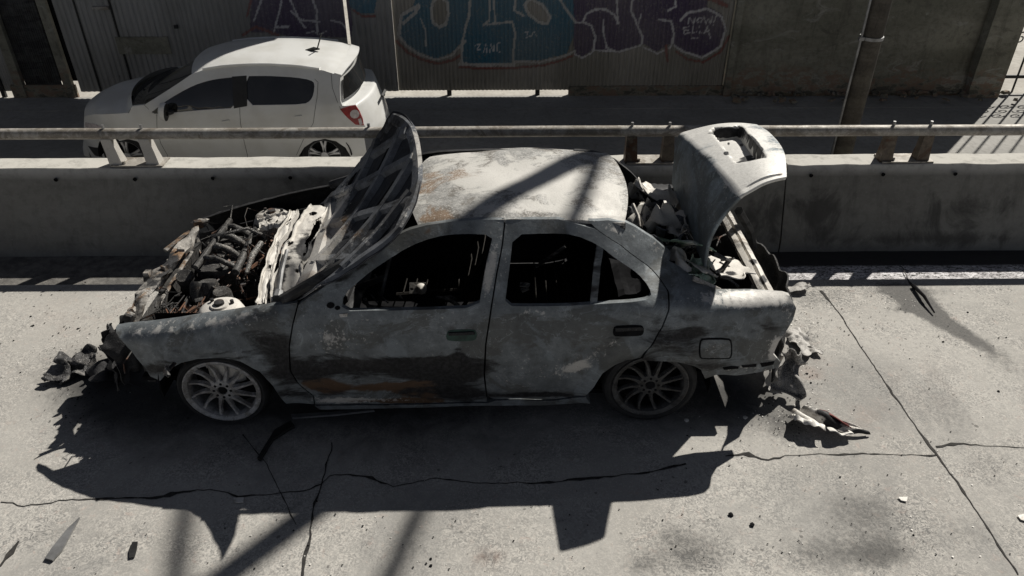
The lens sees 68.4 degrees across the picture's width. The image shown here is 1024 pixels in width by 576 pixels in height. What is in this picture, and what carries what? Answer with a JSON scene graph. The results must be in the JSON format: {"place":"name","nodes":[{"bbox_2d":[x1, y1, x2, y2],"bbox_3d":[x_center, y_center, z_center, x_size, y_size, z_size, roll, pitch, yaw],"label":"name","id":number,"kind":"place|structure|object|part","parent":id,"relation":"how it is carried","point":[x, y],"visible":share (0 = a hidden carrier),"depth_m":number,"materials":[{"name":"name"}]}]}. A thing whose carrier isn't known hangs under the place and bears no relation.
{"place":"outdoors","nodes":[
{"label":"outdoors","id":0,"kind":"place"},
{"bbox_2d":[0,278,1023,575],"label":"road","id":1,"kind":"structure","parent":0,"point":[122,442],"depth_m":4.31,"materials":[{"name":"concrete"}]},
{"bbox_2d":[0,541,18,565],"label":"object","id":2,"kind":"object","parent":1,"relation":"on","point":[10,552],"visible":1,"depth_m":3.84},
{"bbox_2d":[45,517,79,560],"bbox_3d":[-2.328,1.299,3.904,0.061,0.012,0.270,0,34,-1],"label":"trim strip","id":3,"kind":"object","parent":1,"relation":"on","point":[56,549],"depth_m":3.87,"materials":[{"name":"metal"}]},
{"bbox_2d":[53,344,96,384],"bbox_3d":[-2.916,0.510,5.058,0.276,0.145,0.306,-20,39,-28],"label":"melted plastic","id":4,"kind":"object","parent":1,"relation":"on","point":[84,359],"visible":0.91,"depth_m":5.05,"materials":[{"name":"grey plastic"}]},
{"bbox_2d":[41,373,62,381],"bbox_3d":[-3.007,0.591,4.934,0.126,0.066,0.093,-11,35,-16],"label":"plastic scrap","id":5,"kind":"object","parent":4,"relation":"on","point":[47,377],"visible":1,"depth_m":4.92,"materials":[{"name":"grey plastic"}]},
{"bbox_2d":[86,358,140,386],"bbox_3d":[-2.634,0.557,4.988,0.366,0.148,0.300,-7,34,-10],"label":"charred heap","id":6,"kind":"object","parent":1,"relation":"on","point":[98,371],"visible":0.48,"depth_m":4.94,"materials":[{"name":"plastic"}]},
{"bbox_2d":[129,541,137,558],"bbox_3d":[-1.937,1.339,3.850,0.036,0.006,0.100,-6,34,-8],"label":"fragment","id":7,"kind":"object","parent":1,"relation":"on","point":[132,550],"visible":1,"depth_m":3.85,"materials":[{"name":"plastic"}]},
{"bbox_2d":[233,497,243,502],"bbox_3d":[-1.498,1.160,4.119,0.062,0.006,0.035,-3,34,-4],"label":"paper scrap","id":8,"kind":"object","parent":1,"relation":"on","point":[238,499],"visible":1,"depth_m":4.12,"materials":[{"name":"grey paper"}]},
{"bbox_2d":[242,434,295,523],"bbox_3d":[-1.372,1.064,4.276,0.038,0.001,0.828,-22,39,-29],"label":"road crack","id":9,"kind":"object","parent":1,"relation":"on","point":[272,476],"visible":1,"depth_m":4.26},
{"bbox_2d":[257,420,294,460],"bbox_3d":[-1.422,0.904,4.494,0.085,0.020,0.333,14,36,21],"label":"black bar","id":10,"kind":"object","parent":1,"relation":"on","point":[281,430],"visible":1,"depth_m":4.52,"materials":[{"name":"metal"}]},
{"bbox_2d":[301,442,332,575],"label":"road crack","id":11,"kind":"object","parent":1,"relation":"on","point":[306,550],"visible":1,"depth_m":3.93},
{"bbox_2d":[291,409,374,418],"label":"sill trim","id":12,"kind":"structure","parent":1,"relation":"on","point":[321,414],"depth_m":4.67,"materials":[{"name":"metal"}]},
{"bbox_2d":[1,463,685,506],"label":"road crack","id":13,"kind":"object","parent":1,"relation":"on","point":[169,494],"visible":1,"depth_m":4.23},
{"bbox_2d":[98,111,795,422],"bbox_3d":[-0.416,-0.254,4.896,4.462,1.519,1.975,0,34,-1],"label":"burnt car","id":14,"kind":"object","parent":1,"relation":"on","point":[395,268],"visible":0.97,"depth_m":4.41,"materials":[{"name":"metal"}]},
{"bbox_3d":[-0.659,0.171,4.370,1.235,1.103,0.388,0,34,-1],"label":"front door","id":15,"kind":"part","parent":14,"relation":"part of","materials":[{"name":"metal"}]},
{"bbox_3d":[-0.675,-0.560,5.475,1.235,1.103,0.388,0,34,-1],"label":"front door","id":16,"kind":"part","parent":14,"relation":"part of","materials":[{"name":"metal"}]},
{"bbox_3d":[0.341,-0.586,5.480,1.033,1.068,0.398,0,34,-1],"label":"rear door","id":17,"kind":"part","parent":14,"relation":"part of","materials":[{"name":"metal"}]},
{"bbox_3d":[0.358,0.152,4.365,1.033,1.068,0.398,0,34,-1],"label":"rear door","id":18,"kind":"part","parent":14,"relation":"part of","materials":[{"name":"metal"}]},
{"bbox_2d":[626,177,755,287],"bbox_3d":[1.043,-0.342,4.864,0.744,0.522,1.226,0,34,-1],"label":"boot debris","id":19,"kind":"object","parent":14,"relation":"on","point":[661,212],"visible":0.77,"depth_m":4.73,"materials":[{"name":"grey metal"}]},
{"bbox_2d":[768,348,806,400],"bbox_3d":[1.764,0.539,4.777,0.233,0.325,0.228,9,35,14],"label":"hanging bumper","id":20,"kind":"object","parent":14,"relation":"hanging from","point":[789,381],"visible":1,"depth_m":4.78,"materials":[{"name":"plastic"}]},
{"bbox_2d":[0,291,1017,575],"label":"grit","id":21,"kind":"object","parent":1,"relation":"on","point":[536,541],"visible":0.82,"depth_m":4.59,"materials":[{"name":"grey stone"}]},
{"bbox_2d":[0,250,1023,284],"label":"gutter","id":22,"kind":"object","parent":1,"relation":"on","point":[93,270],"visible":0.38,"depth_m":6.18,"materials":[{"name":"grey concrete"}]},
{"bbox_2d":[14,291,1019,575],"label":"ash flakes","id":23,"kind":"object","parent":1,"relation":"on","point":[532,427],"visible":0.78,"depth_m":4.54,"materials":[{"name":"white plastic"}]},
{"bbox_2d":[765,351,783,386],"bbox_3d":[1.709,0.524,4.893,0.146,0.217,0.155,0,34,-1],"label":"bumper scrap","id":24,"kind":"object","parent":1,"relation":"on","point":[768,382],"visible":0.22,"depth_m":4.89,"materials":[{"name":"plastic"}]},
{"bbox_2d":[788,282,810,291],"bbox_3d":[2.209,-0.007,5.837,0.221,0.058,0.123,0,34,-1],"label":"foil scrap","id":25,"kind":"object","parent":1,"relation":"on","point":[800,286],"visible":0.77,"depth_m":5.82,"materials":[{"name":"metal"}]},
{"bbox_2d":[786,327,823,355],"bbox_3d":[2.027,0.374,5.280,0.157,0.074,0.349,-8,34,-12],"label":"ash pile","id":26,"kind":"object","parent":1,"relation":"on","point":[798,336],"visible":0.94,"depth_m":5.28,"materials":[{"name":"plastic"}]},
{"bbox_2d":[788,405,870,435],"bbox_3d":[1.907,0.819,4.536,0.468,0.103,0.217,19,38,26],"label":"tail lamp fragment","id":27,"kind":"object","parent":1,"relation":"on","point":[820,418],"visible":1,"depth_m":4.54,"materials":[{"name":"white plastic"}]},
{"bbox_2d":[726,452,935,459],"bbox_3d":[1.866,0.979,4.404,1.236,0.001,0.070,0,34,-1],"label":"road crack","id":28,"kind":"object","parent":1,"relation":"on","point":[748,454],"visible":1,"depth_m":4.41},
{"bbox_2d":[900,266,925,308],"bbox_3d":[3.141,-0.010,5.897,0.033,0.001,0.611,3,34,5],"label":"stick","id":29,"kind":"object","parent":1,"relation":"on","point":[909,282],"visible":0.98,"depth_m":5.94,"materials":[{"name":"black wood"}]},
{"bbox_2d":[819,290,1018,574],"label":"expansion joint","id":30,"kind":"object","parent":1,"relation":"on","point":[924,438],"visible":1,"depth_m":4.45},
{"bbox_2d":[911,284,934,312],"bbox_3d":[3.135,0.073,5.726,0.031,0.046,0.369,0,34,-1],"label":"burnt stick","id":31,"kind":"object","parent":1,"relation":"on","point":[918,290],"visible":1,"depth_m":5.72,"materials":[{"name":"black wood"}]},
{"bbox_2d":[936,442,1023,447],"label":"road crack","id":32,"kind":"object","parent":1,"relation":"on","point":[950,444],"visible":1,"depth_m":4.47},
{"bbox_2d":[1017,514,1023,520],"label":"paper scrap","id":33,"kind":"object","parent":1,"relation":"on","point":[1021,516],"visible":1,"depth_m":4.02,"materials":[{"name":"white paper"}]},
{"bbox_2d":[0,107,1023,157],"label":"road","id":34,"kind":"structure","parent":0,"point":[73,148],"depth_m":11.09,"materials":[{"name":"grey asphalt"}]},
{"bbox_2d":[83,33,389,157],"bbox_3d":[-3.701,-2.384,9.761,4.189,1.866,1.931,0,34,-1],"label":"white hatchback","id":35,"kind":"object","parent":34,"relation":"on","point":[277,82],"visible":0.8,"depth_m":9.08,"materials":[{"name":"paint"}]},
{"bbox_3d":[-3.804,-2.297,8.984,1.100,0.402,0.152,-1,34,-1],"label":"window","id":36,"kind":"part","parent":35,"relation":"part of","materials":[{"name":"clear glass"}]},
{"bbox_3d":[-2.761,-2.359,8.977,0.831,0.310,0.149,0,34,-1],"label":"window","id":37,"kind":"part","parent":35,"relation":"part of","materials":[{"name":"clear glass"}]},
{"bbox_2d":[0,155,784,256],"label":"concrete barrier","id":38,"kind":"object","parent":34,"relation":"on","point":[51,207],"visible":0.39,"depth_m":6.18,"materials":[{"name":"grey concrete"}]},
{"bbox_2d":[0,121,1023,166],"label":"guard rail","id":39,"kind":"object","parent":38,"relation":"on","point":[631,133],"visible":0.85,"depth_m":6.01,"materials":[{"name":"metal"}]},
{"bbox_2d":[830,0,892,154],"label":"utility pole","id":40,"kind":"object","parent":34,"relation":"on","point":[870,38],"visible":0.82,"depth_m":8.87,"materials":[{"name":"wood"}]},
{"bbox_2d":[778,153,1023,251],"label":"concrete barrier","id":41,"kind":"object","parent":34,"relation":"on","point":[870,202],"visible":0.73,"depth_m":6.26,"materials":[{"name":"grey concrete"}]},
{"bbox_2d":[0,93,1023,110],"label":"pavement","id":42,"kind":"structure","parent":0,"point":[450,102],"depth_m":11.79,"materials":[{"name":"concrete"}]},
{"bbox_2d":[722,0,1023,97],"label":"concrete wall","id":43,"kind":"structure","parent":42,"relation":"on","point":[810,47],"depth_m":11.64,"materials":[{"name":"grey concrete"}]},
{"bbox_2d":[731,89,1017,103],"bbox_3d":[5.679,-3.010,11.826,4.525,0.111,0.533,0,34,-1],"label":"rubble","id":44,"kind":"object","parent":42,"relation":"on","point":[780,97],"visible":0.9,"depth_m":11.89,"materials":[{"name":"stone"}]},
{"bbox_2d":[0,0,1023,97],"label":"ground","id":45,"kind":"structure","parent":0,"point":[1015,64],"depth_m":12.23,"materials":[{"name":"concrete"}]},
{"bbox_2d":[0,0,347,97],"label":"ribbed shed front","id":46,"kind":"structure","parent":45,"relation":"on","point":[47,47],"depth_m":11.46,"materials":[{"name":"metal"}]},
{"bbox_2d":[346,0,735,95],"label":"graffiti hoarding","id":47,"kind":"object","parent":45,"relation":"on","point":[626,47],"visible":0.94,"depth_m":11.62,"materials":[{"name":"concrete"}]},
{"bbox_2d":[1005,31,1023,91],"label":"iron fence","id":48,"kind":"object","parent":45,"relation":"on","point":[1017,76],"visible":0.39,"depth_m":12.06,"materials":[{"name":"grey metal"}]},
{"bbox_2d":[898,497,907,501],"bbox_3d":[2.148,1.157,4.126,0.054,0.004,0.033,0,34,-1],"label":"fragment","id":49,"kind":"object","parent":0,"point":[903,499],"visible":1,"depth_m":4.13,"materials":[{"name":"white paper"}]}
]}

